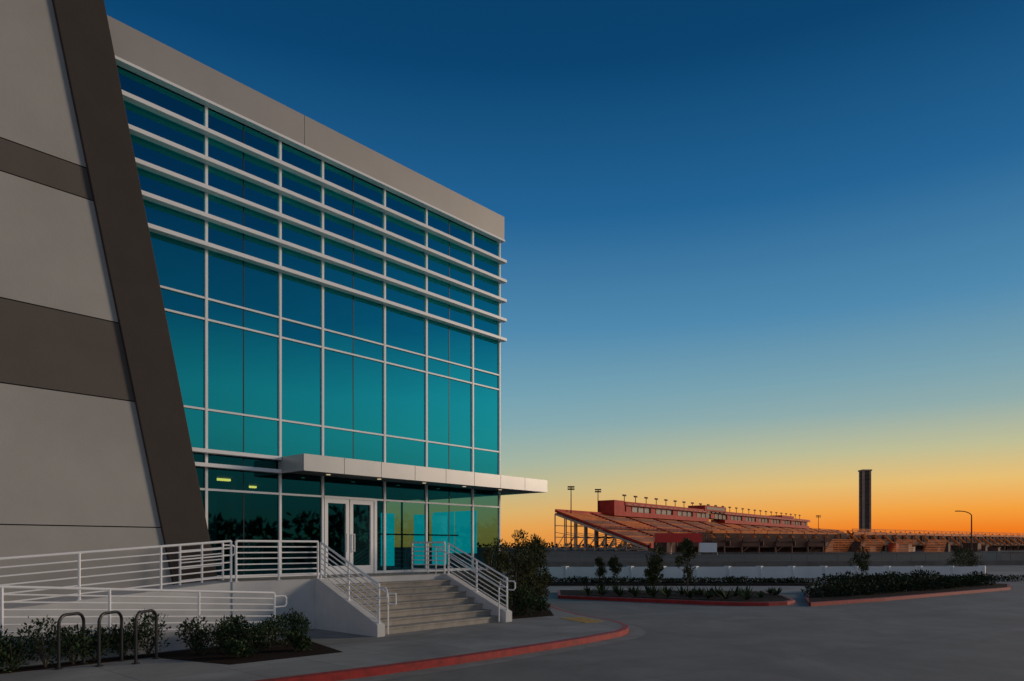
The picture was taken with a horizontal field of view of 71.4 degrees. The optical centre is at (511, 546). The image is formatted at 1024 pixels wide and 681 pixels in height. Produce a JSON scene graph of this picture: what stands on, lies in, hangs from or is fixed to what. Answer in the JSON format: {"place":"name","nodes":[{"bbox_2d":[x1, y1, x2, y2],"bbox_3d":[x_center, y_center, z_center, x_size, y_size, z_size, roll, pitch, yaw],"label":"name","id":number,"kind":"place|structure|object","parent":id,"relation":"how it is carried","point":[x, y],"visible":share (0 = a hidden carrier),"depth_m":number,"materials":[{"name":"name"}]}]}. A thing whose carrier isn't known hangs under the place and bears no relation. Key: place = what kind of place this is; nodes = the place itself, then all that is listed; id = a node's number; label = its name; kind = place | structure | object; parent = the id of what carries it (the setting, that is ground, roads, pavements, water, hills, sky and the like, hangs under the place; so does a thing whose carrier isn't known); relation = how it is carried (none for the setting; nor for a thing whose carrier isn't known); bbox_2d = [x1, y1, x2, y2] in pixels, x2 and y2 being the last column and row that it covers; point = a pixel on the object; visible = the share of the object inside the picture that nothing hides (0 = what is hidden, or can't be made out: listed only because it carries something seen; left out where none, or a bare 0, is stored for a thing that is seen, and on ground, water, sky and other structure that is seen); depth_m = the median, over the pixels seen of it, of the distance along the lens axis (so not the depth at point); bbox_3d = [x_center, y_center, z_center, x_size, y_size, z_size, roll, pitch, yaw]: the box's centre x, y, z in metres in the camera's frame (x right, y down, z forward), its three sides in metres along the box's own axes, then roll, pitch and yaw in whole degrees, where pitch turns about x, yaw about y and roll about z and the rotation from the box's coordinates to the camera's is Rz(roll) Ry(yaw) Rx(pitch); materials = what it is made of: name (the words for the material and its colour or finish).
{"place":"outdoors","nodes":[
{"label":"outdoors","id":0,"kind":"place"},
{"bbox_2d":[0,525,171,603],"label":"wall panel base","id":1,"kind":"object","parent":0,"point":[19,540],"visible":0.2,"depth_m":15.68,"materials":[{"name":"concrete"}]},
{"bbox_2d":[0,630,273,668],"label":"ramp kerb wall","id":2,"kind":"structure","parent":0,"point":[174,644],"depth_m":14.12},
{"bbox_2d":[0,607,621,680],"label":"sidewalk","id":3,"kind":"structure","parent":0,"point":[359,651],"depth_m":14.35,"materials":[{"name":"concrete"}]},
{"bbox_2d":[54,612,87,669],"bbox_3d":[-7.933,1.666,12.822,0.138,0.967,0.748,0,0,7],"label":"bike rack","id":4,"kind":"object","parent":3,"relation":"on","point":[62,616],"visible":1,"depth_m":12.53,"materials":[{"name":"metal"}]},
{"bbox_2d":[95,610,125,666],"bbox_3d":[-7.397,1.666,13.119,0.138,0.967,0.748,0,0,7],"label":"bike rack","id":5,"kind":"object","parent":3,"relation":"on","point":[99,636],"visible":1,"depth_m":12.86,"materials":[{"name":"metal"}]},
{"bbox_2d":[4,580,231,635],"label":"wheelchair ramp","id":6,"kind":"structure","parent":3,"relation":"on","point":[216,585],"depth_m":15.55,"materials":[{"name":"white paint"}]},
{"bbox_2d":[0,540,231,600],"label":"ramp railing","id":7,"kind":"object","parent":6,"relation":"on","point":[79,561],"visible":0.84,"depth_m":15.19,"materials":[{"name":"metal"}]},
{"bbox_2d":[179,543,234,584],"bbox_3d":[-7.453,0.396,17.428,0.100,1.088,1.429,0,0,42],"label":"deck railing","id":8,"kind":"object","parent":6,"relation":"on","point":[202,555],"visible":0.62,"depth_m":17.31,"materials":[{"name":"metal"}]},
{"bbox_2d":[0,585,286,635],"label":"ramp railing","id":9,"kind":"object","parent":3,"relation":"on","point":[109,603],"visible":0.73,"depth_m":13.99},
{"bbox_2d":[132,609,159,663],"bbox_3d":[-6.880,1.666,13.394,0.138,0.967,0.748,0,0,7],"label":"bike rack","id":10,"kind":"object","parent":3,"relation":"on","point":[136,634],"visible":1,"depth_m":13.14,"materials":[{"name":"metal"}]},
{"bbox_2d":[0,640,341,673],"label":"planting bed","id":11,"kind":"object","parent":3,"relation":"on","point":[273,652],"visible":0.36,"depth_m":13.92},
{"bbox_2d":[0,625,23,667],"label":"shrub","id":12,"kind":"object","parent":11,"relation":"on","point":[4,647],"visible":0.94,"depth_m":12.25,"materials":[{"name":"green plant"}]},
{"bbox_2d":[0,634,33,672],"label":"shrub","id":13,"kind":"object","parent":11,"relation":"on","point":[17,660],"visible":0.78,"depth_m":12.34,"materials":[{"name":"green plant"}]},
{"bbox_2d":[13,615,66,666],"bbox_3d":[-8.383,1.678,12.671,0.779,0.954,0.872,0,0,42],"label":"shrub","id":14,"kind":"object","parent":11,"relation":"on","point":[35,642],"visible":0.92,"depth_m":12.62,"materials":[{"name":"green plant"}]},
{"bbox_2d":[45,624,91,664],"bbox_3d":[-8.027,1.779,13.068,0.695,0.756,0.806,0,0,-3],"label":"shrub","id":15,"kind":"object","parent":11,"relation":"on","point":[70,642],"visible":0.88,"depth_m":12.95,"materials":[{"name":"green plant"}]},
{"bbox_2d":[81,624,123,660],"bbox_3d":[-7.722,1.824,13.480,0.808,0.726,0.857,0,0,42],"label":"shrub","id":16,"kind":"object","parent":11,"relation":"on","point":[92,639],"visible":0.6,"depth_m":13.38,"materials":[{"name":"green plant"}]},
{"bbox_2d":[104,618,147,657],"bbox_3d":[-7.485,1.765,13.798,0.695,0.891,0.769,0,0,42],"label":"shrub","id":17,"kind":"object","parent":11,"relation":"on","point":[125,647],"visible":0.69,"depth_m":13.73,"materials":[{"name":"green plant"}]},
{"bbox_2d":[123,610,171,655],"bbox_3d":[-7.239,1.673,14.043,0.814,0.985,0.892,0,0,42],"label":"shrub","id":18,"kind":"object","parent":11,"relation":"on","point":[152,642],"visible":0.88,"depth_m":13.99,"materials":[{"name":"green plant"}]},
{"bbox_2d":[175,616,214,654],"bbox_3d":[-6.372,1.762,14.273,0.779,0.807,0.657,0,0,1],"label":"shrub","id":19,"kind":"object","parent":11,"relation":"on","point":[200,644],"visible":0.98,"depth_m":14.23,"materials":[{"name":"green plant"}]},
{"bbox_2d":[203,615,242,653],"bbox_3d":[-5.776,1.754,14.299,0.777,0.802,0.596,0,0,4],"label":"shrub","id":20,"kind":"object","parent":11,"relation":"on","point":[221,635],"visible":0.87,"depth_m":14.22,"materials":[{"name":"green plant"}]},
{"bbox_2d":[218,614,254,644],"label":"shrub","id":21,"kind":"object","parent":11,"relation":"on","point":[237,621],"visible":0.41,"depth_m":15.00,"materials":[{"name":"green plant"}]},
{"bbox_2d":[221,637,256,657],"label":"shrub","id":22,"kind":"object","parent":11,"relation":"on","point":[234,647],"visible":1,"depth_m":13.70,"materials":[{"name":"green plant"}]},
{"bbox_2d":[232,621,276,652],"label":"shrub","id":23,"kind":"object","parent":11,"relation":"on","point":[256,638],"visible":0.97,"depth_m":14.39,"materials":[{"name":"green plant"}]},
{"bbox_2d":[255,614,290,647],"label":"shrub","id":24,"kind":"object","parent":11,"relation":"on","point":[271,623],"visible":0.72,"depth_m":15.02,"materials":[{"name":"green plant"}]},
{"bbox_2d":[280,607,311,641],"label":"shrub","id":25,"kind":"object","parent":11,"relation":"on","point":[295,623],"visible":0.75,"depth_m":15.66,"materials":[{"name":"green plant"}]},
{"bbox_2d":[281,631,311,650],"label":"shrub","id":26,"kind":"object","parent":11,"relation":"on","point":[298,639],"visible":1,"depth_m":14.62,"materials":[{"name":"green plant"}]},
{"bbox_2d":[212,572,511,636],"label":"entrance staircase","id":27,"kind":"structure","parent":3,"relation":"on","point":[427,601],"depth_m":18.67,"materials":[{"name":"concrete"}]},
{"bbox_2d":[235,540,318,581],"bbox_3d":[-5.893,0.336,17.995,0.100,1.008,2.360,0,0,42],"label":"deck railing","id":28,"kind":"object","parent":27,"relation":"on","point":[279,552],"visible":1,"depth_m":17.97,"materials":[{"name":"metal"}]},
{"bbox_2d":[318,542,387,623],"bbox_3d":[-4.005,0.857,17.816,2.844,1.986,0.100,0,0,42],"label":"stair railing","id":29,"kind":"object","parent":27,"relation":"on","point":[349,574],"visible":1,"depth_m":17.84,"materials":[{"name":"metal"}]},
{"bbox_2d":[325,547,396,634],"bbox_3d":[-3.893,1.046,18.105,3.005,2.168,0.040,0,0,42],"label":"stair handrail","id":30,"kind":"object","parent":27,"relation":"on","point":[388,603],"visible":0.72,"depth_m":17.30,"materials":[{"name":"metal"}]},
{"bbox_2d":[411,541,444,572],"bbox_3d":[-2.683,0.336,22.762,1.650,1.008,0.100,0,0,42],"label":"deck railing","id":31,"kind":"object","parent":27,"relation":"on","point":[427,560],"visible":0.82,"depth_m":22.74,"materials":[{"name":"metal"}]},
{"bbox_2d":[435,546,506,621],"bbox_3d":[-1.250,1.046,21.041,3.005,2.168,0.040,0,0,42],"label":"stair handrail","id":32,"kind":"object","parent":27,"relation":"on","point":[436,547],"visible":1,"depth_m":20.69,"materials":[{"name":"metal"}]},
{"bbox_2d":[446,543,515,610],"bbox_3d":[-0.954,0.857,21.205,2.844,1.986,0.100,0,0,42],"label":"stair railing","id":33,"kind":"object","parent":27,"relation":"on","point":[477,579],"visible":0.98,"depth_m":21.25,"materials":[{"name":"metal"}]},
{"bbox_2d":[255,605,628,680],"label":"red kerb","id":34,"kind":"structure","parent":3,"relation":"on","point":[338,675],"depth_m":13.82,"materials":[{"name":"paint"}]},
{"bbox_2d":[505,600,553,618],"bbox_3d":[-13.698,2.247,37.766,43.100,0.206,6.600,0,0,42],"label":"planting bed","id":35,"kind":"object","parent":3,"relation":"on","point":[537,614],"visible":0.09,"depth_m":22.56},
{"bbox_2d":[473,544,511,597],"bbox_3d":[-0.659,1.003,23.005,1.250,2.298,1.158,0,0,42],"label":"ornamental tree","id":36,"kind":"object","parent":35,"relation":"on","point":[500,570],"visible":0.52,"depth_m":22.95,"materials":[{"name":"green plant"}]},
{"bbox_2d":[478,538,514,593],"bbox_3d":[-0.512,0.911,23.599,1.290,2.477,1.235,0,0,-3],"label":"ornamental tree","id":37,"kind":"object","parent":35,"relation":"on","point":[503,555],"visible":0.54,"depth_m":23.63,"materials":[{"name":"green plant"}]},
{"bbox_2d":[493,591,514,609],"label":"shrub","id":38,"kind":"object","parent":35,"relation":"on","point":[510,595],"visible":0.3,"depth_m":21.98,"materials":[{"name":"green plant"}]},
{"bbox_2d":[492,529,538,609],"bbox_3d":[0.104,0.751,24.319,1.597,2.800,1.087,0,0,13],"label":"ornamental tree","id":39,"kind":"object","parent":35,"relation":"on","point":[516,563],"visible":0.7,"depth_m":24.32,"materials":[{"name":"green plant"}]},
{"bbox_2d":[512,583,535,611],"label":"shrub","id":40,"kind":"object","parent":35,"relation":"on","point":[516,596],"visible":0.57,"depth_m":23.30,"materials":[{"name":"green plant"}]},
{"bbox_2d":[505,547,543,603],"bbox_3d":[0.435,1.045,25.074,1.428,2.210,1.109,0,0,6],"label":"ornamental tree","id":41,"kind":"object","parent":35,"relation":"on","point":[529,576],"visible":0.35,"depth_m":25.03,"materials":[{"name":"green plant"}]},
{"bbox_2d":[512,595,544,614],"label":"shrub","id":42,"kind":"object","parent":35,"relation":"on","point":[526,606],"visible":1,"depth_m":22.39,"materials":[{"name":"green plant"}]},
{"bbox_2d":[517,537,553,597],"bbox_3d":[0.659,0.858,26.186,1.524,2.585,1.347,0,0,42],"label":"ornamental tree","id":43,"kind":"object","parent":35,"relation":"on","point":[533,547],"visible":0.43,"depth_m":26.04,"materials":[{"name":"green plant"}]},
{"bbox_2d":[521,533,549,597],"bbox_3d":[0.871,0.799,27.809,1.152,2.703,1.200,0,0,-20],"label":"ornamental tree","id":44,"kind":"object","parent":35,"relation":"on","point":[543,562],"visible":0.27,"depth_m":27.71,"materials":[{"name":"green plant"}]},
{"bbox_2d":[532,596,550,612],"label":"shrub","id":45,"kind":"object","parent":35,"relation":"on","point":[546,606],"visible":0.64,"depth_m":23.06,"materials":[{"name":"green plant"}]},
{"bbox_2d":[533,538,551,596],"bbox_3d":[1.030,0.939,28.397,1.194,2.654,1.286,0,0,5],"label":"ornamental tree","id":46,"kind":"object","parent":35,"relation":"on","point":[539,573],"visible":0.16,"depth_m":28.26,"materials":[{"name":"green plant"}]},
{"bbox_2d":[324,495,376,574],"bbox_3d":[-4.880,-0.335,21.625,0.168,2.350,1.910,0,0,42],"label":"entrance door","id":47,"kind":"structure","parent":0,"point":[348,502],"depth_m":21.62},
{"bbox_2d":[104,0,1023,546],"label":"sky","id":48,"kind":"structure","parent":0,"point":[763,255],"materials":[{"name":"blue"}]},
{"bbox_2d":[561,617,604,622],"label":"tactile paving","id":49,"kind":"structure","parent":0,"point":[583,619],"depth_m":20.91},
{"bbox_2d":[380,565,1023,680],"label":"road","id":50,"kind":"structure","parent":0,"point":[971,637],"depth_m":16.73,"materials":[{"name":"asphalt"}]},
{"bbox_2d":[339,606,645,680],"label":"gutter","id":51,"kind":"object","parent":50,"relation":"on","point":[634,632],"visible":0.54,"depth_m":14.48,"materials":[{"name":"concrete"}]},
{"bbox_2d":[560,590,789,601],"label":"planted island","id":52,"kind":"structure","parent":50,"relation":"on","point":[767,597],"depth_m":30.82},
{"bbox_2d":[643,559,663,589],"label":"young tree","id":53,"kind":"object","parent":52,"relation":"on","point":[652,571],"visible":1,"depth_m":31.31,"materials":[{"name":"green plant"}]},
{"bbox_2d":[647,585,659,596],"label":"agave plant","id":54,"kind":"object","parent":52,"relation":"on","point":[653,593],"visible":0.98,"depth_m":30.50,"materials":[{"name":"green plant"}]},
{"bbox_2d":[658,586,675,596],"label":"agave plant","id":55,"kind":"object","parent":52,"relation":"on","point":[668,593],"visible":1,"depth_m":30.14,"materials":[{"name":"green plant"}]},
{"bbox_2d":[558,590,794,605],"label":"red kerb","id":56,"kind":"structure","parent":52,"relation":"on","point":[775,603],"depth_m":28.77,"materials":[{"name":"paint"}]},
{"bbox_2d":[674,537,696,589],"bbox_3d":[7.798,0.835,32.005,1.059,2.631,1.149,0,0,42],"label":"young tree","id":57,"kind":"object","parent":52,"relation":"on","point":[688,550],"visible":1,"depth_m":31.91,"materials":[{"name":"green plant"}]},
{"bbox_2d":[737,584,757,599],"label":"agave plant","id":58,"kind":"object","parent":52,"relation":"on","point":[746,594],"visible":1,"depth_m":28.77,"materials":[{"name":"green plant"}]},
{"bbox_2d":[537,566,985,577],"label":"white wall","id":59,"kind":"structure","parent":50,"relation":"on","point":[714,572],"depth_m":52.34,"materials":[{"name":"concrete"}]},
{"bbox_2d":[847,546,870,572],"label":"young tree","id":60,"kind":"object","parent":50,"relation":"on","point":[863,567],"visible":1,"depth_m":45.92,"materials":[{"name":"green plant"}]},
{"bbox_2d":[809,583,1006,601],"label":"planted island","id":61,"kind":"structure","parent":50,"relation":"on","point":[864,595],"depth_m":32.80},
{"bbox_2d":[801,569,939,596],"bbox_3d":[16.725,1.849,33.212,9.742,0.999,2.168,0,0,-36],"label":"hedge","id":62,"kind":"object","parent":61,"relation":"on","point":[872,587],"visible":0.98,"depth_m":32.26,"materials":[{"name":"green plant"}]},
{"bbox_2d":[805,584,1010,605],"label":"red kerb","id":63,"kind":"structure","parent":61,"relation":"on","point":[850,601],"depth_m":31.00,"materials":[{"name":"paint"}]},
{"bbox_2d":[896,570,997,589],"bbox_3d":[23.622,1.852,38.282,10.912,0.996,2.221,0,0,-39],"label":"hedge","id":64,"kind":"object","parent":61,"relation":"on","point":[940,582],"visible":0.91,"depth_m":37.27,"materials":[{"name":"green plant"}]},
{"bbox_2d":[821,574,1023,581],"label":"hedge","id":65,"kind":"object","parent":50,"relation":"on","point":[1007,578],"visible":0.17,"depth_m":47.38,"materials":[{"name":"green plant"}]},
{"bbox_2d":[505,547,1023,565],"bbox_3d":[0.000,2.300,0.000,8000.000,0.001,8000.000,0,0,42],"label":"ground","id":66,"kind":"structure","parent":0,"point":[826,556],"depth_m":169.45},
{"bbox_2d":[0,524,152,527],"bbox_3d":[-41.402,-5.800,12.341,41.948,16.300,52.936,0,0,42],"label":"joint","id":67,"kind":"object","parent":66,"relation":"on","point":[82,526],"depth_m":16.19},
{"bbox_2d":[0,0,85,167],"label":"wall panel top","id":68,"kind":"structure","parent":67,"relation":"attached to","point":[37,111],"depth_m":15.11,"materials":[{"name":"concrete"}]},
{"bbox_2d":[0,138,92,200],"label":"wall band narrow","id":69,"kind":"structure","parent":67,"relation":"on","point":[23,162],"depth_m":15.23,"materials":[{"name":"brown paint"}]},
{"bbox_2d":[0,171,117,322],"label":"wall panel","id":70,"kind":"structure","parent":67,"relation":"attached to","point":[52,255],"depth_m":15.32,"materials":[{"name":"concrete"}]},
{"bbox_2d":[0,298,133,401],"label":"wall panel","id":71,"kind":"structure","parent":67,"relation":"attached to","point":[50,349],"depth_m":15.46,"materials":[{"name":"brown paint"}]},
{"bbox_2d":[0,383,159,526],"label":"wall panel","id":72,"kind":"structure","parent":67,"relation":"attached to","point":[69,459],"depth_m":15.61,"materials":[{"name":"concrete"}]},
{"bbox_2d":[52,0,217,584],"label":"slanted fin","id":73,"kind":"object","parent":67,"relation":"attached to","point":[95,88],"visible":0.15,"depth_m":16.48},
{"bbox_2d":[117,65,496,593],"bbox_3d":[-21.017,-4.810,35.078,41.820,14.320,14.810,0,0,42],"label":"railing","id":74,"kind":"object","parent":66,"relation":"on","point":[467,575],"visible":0.04,"depth_m":24.52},
{"bbox_2d":[107,15,503,242],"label":"roof fascia","id":75,"kind":"structure","parent":74,"relation":"on","point":[144,51],"depth_m":19.78,"materials":[{"name":"metal"}]},
{"bbox_2d":[115,55,504,242],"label":"fascia trim","id":76,"kind":"structure","parent":75,"relation":"attached to","point":[148,75],"depth_m":19.91,"materials":[{"name":"white metal"}]},
{"bbox_2d":[160,106,500,585],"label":"window mullions","id":77,"kind":"object","parent":74,"relation":"attached to","point":[280,420],"depth_m":20.90,"materials":[{"name":"metal"}]},
{"bbox_2d":[117,66,497,474],"bbox_3d":[-13.792,-6.895,28.862,22.816,8.890,14.440,0,0,42],"label":"window glass","id":78,"kind":"object","parent":77,"relation":"in","point":[179,265],"visible":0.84,"depth_m":20.58,"materials":[{"name":"glass"}]},
{"bbox_2d":[243,124,449,574],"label":"window joints","id":79,"kind":"object","parent":78,"relation":"attached to","point":[353,360],"depth_m":21.75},
{"bbox_2d":[121,89,506,472],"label":"sunshade louvers","id":80,"kind":"object","parent":77,"relation":"attached to","point":[176,147],"visible":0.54,"depth_m":19.88,"materials":[{"name":"white metal"}]},
{"bbox_2d":[193,452,497,575],"bbox_3d":[-4.516,-0.805,22.124,0.001,3.290,12.040,0,0,42],"label":"window glass","id":81,"kind":"object","parent":77,"relation":"in","point":[405,522],"visible":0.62,"depth_m":21.20,"materials":[{"name":"glass"}]},
{"bbox_2d":[279,454,546,494],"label":"canopy fascia","id":82,"kind":"structure","parent":74,"relation":"attached to","point":[312,462],"depth_m":21.51,"materials":[{"name":"metal"}]},
{"bbox_2d":[289,471,536,493],"bbox_3d":[-4.795,-2.260,25.215,7.130,0.380,10.220,0,0,42],"label":"soffit","id":83,"kind":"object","parent":82,"relation":"attached to","point":[503,490],"visible":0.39,"depth_m":22.56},
{"bbox_2d":[568,486,574,549],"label":"floodlight mast","id":84,"kind":"object","parent":66,"relation":"on","point":[571,487],"visible":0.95,"depth_m":439.73,"materials":[{"name":"grey metal"}]},
{"bbox_2d":[506,542,639,547],"bbox_3d":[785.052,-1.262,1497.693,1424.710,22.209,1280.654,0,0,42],"label":"distant tree line","id":85,"kind":"object","parent":66,"relation":"on","point":[591,546],"visible":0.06,"depth_m":1498.94,"materials":[{"name":"green plant"}]},
{"bbox_2d":[537,582,815,585],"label":"planting strip","id":86,"kind":"object","parent":66,"relation":"on","point":[689,584],"visible":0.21,"depth_m":41.99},
{"bbox_2d":[594,556,607,577],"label":"young tree","id":87,"kind":"object","parent":86,"relation":"on","point":[601,570],"visible":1,"depth_m":43.90,"materials":[{"name":"green plant"}]},
{"bbox_2d":[607,555,621,578],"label":"young tree","id":88,"kind":"object","parent":86,"relation":"on","point":[614,568],"visible":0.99,"depth_m":44.40,"materials":[{"name":"green plant"}]},
{"bbox_2d":[644,544,666,575],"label":"young tree","id":89,"kind":"object","parent":86,"relation":"on","point":[658,558],"visible":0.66,"depth_m":44.94,"materials":[{"name":"green plant"}]},
{"bbox_2d":[538,575,818,583],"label":"hedge","id":90,"kind":"object","parent":86,"relation":"on","point":[729,579],"visible":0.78,"depth_m":43.37,"materials":[{"name":"green plant"}]},
{"bbox_2d":[654,533,701,553],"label":"entrance gate canopy","id":91,"kind":"object","parent":66,"relation":"on","point":[670,538],"visible":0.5,"depth_m":216.69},
{"bbox_2d":[554,494,844,550],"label":"grandstand","id":92,"kind":"object","parent":66,"relation":"on","point":[636,525],"visible":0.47,"depth_m":496.71,"materials":[{"name":"brown metal"}]},
{"bbox_2d":[631,506,806,525],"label":"press box windows","id":93,"kind":"structure","parent":92,"relation":"in","point":[635,509],"depth_m":599.12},
{"bbox_2d":[699,543,717,554],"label":"white sign board","id":94,"kind":"object","parent":66,"relation":"on","point":[707,547],"visible":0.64,"depth_m":204.81,"materials":[{"name":"metal"}]},
{"bbox_2d":[676,539,838,552],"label":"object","id":95,"kind":"structure","parent":66,"relation":"on","point":[782,546],"depth_m":253.01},
{"bbox_2d":[702,533,838,541],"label":"gate deck rail","id":96,"kind":"object","parent":95,"relation":"on","point":[750,539],"visible":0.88,"depth_m":246.85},
{"bbox_2d":[700,532,839,549],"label":"walkway frames","id":97,"kind":"structure","parent":66,"relation":"on","point":[789,536],"depth_m":331.48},
{"bbox_2d":[705,527,882,545],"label":"walkway rail","id":98,"kind":"object","parent":97,"relation":"on","point":[766,532],"visible":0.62,"depth_m":323.32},
{"bbox_2d":[547,552,1023,566],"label":"boundary wall","id":99,"kind":"structure","parent":66,"relation":"on","point":[713,563],"depth_m":84.03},
{"bbox_2d":[653,541,1000,551],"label":"service blocks","id":100,"kind":"structure","parent":66,"relation":"on","point":[977,547],"depth_m":333.19,"materials":[{"name":"brown metal"}]},
{"bbox_2d":[858,469,871,531],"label":"scoring tower","id":101,"kind":"structure","parent":66,"relation":"on","point":[864,498],"depth_m":477.79,"materials":[{"name":"metal"}]},
{"bbox_2d":[823,539,946,551],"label":"bleachers","id":102,"kind":"object","parent":66,"relation":"on","point":[883,543],"visible":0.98,"depth_m":251.63,"materials":[{"name":"orange metal"}]},
{"bbox_2d":[840,533,1023,550],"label":"stand frames","id":103,"kind":"structure","parent":66,"relation":"on","point":[918,545],"depth_m":396.46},
{"bbox_2d":[846,529,1023,545],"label":"stand rail","id":104,"kind":"object","parent":103,"relation":"on","point":[939,534],"visible":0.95,"depth_m":392.30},
{"bbox_2d":[982,551,1023,559],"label":"utility building","id":105,"kind":"structure","parent":66,"relation":"on","point":[1003,555],"depth_m":90.79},
{"bbox_2d":[544,572,1023,592],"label":"access road","id":106,"kind":"structure","parent":0,"point":[784,589],"depth_m":39.10,"materials":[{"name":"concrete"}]},
{"bbox_2d":[945,544,972,566],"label":"bush","id":107,"kind":"object","parent":106,"relation":"on","point":[956,555],"visible":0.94,"depth_m":58.08,"materials":[{"name":"green plant"}]},
{"bbox_2d":[959,548,983,566],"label":"bush","id":108,"kind":"object","parent":106,"relation":"on","point":[969,561],"visible":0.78,"depth_m":59.67,"materials":[{"name":"green plant"}]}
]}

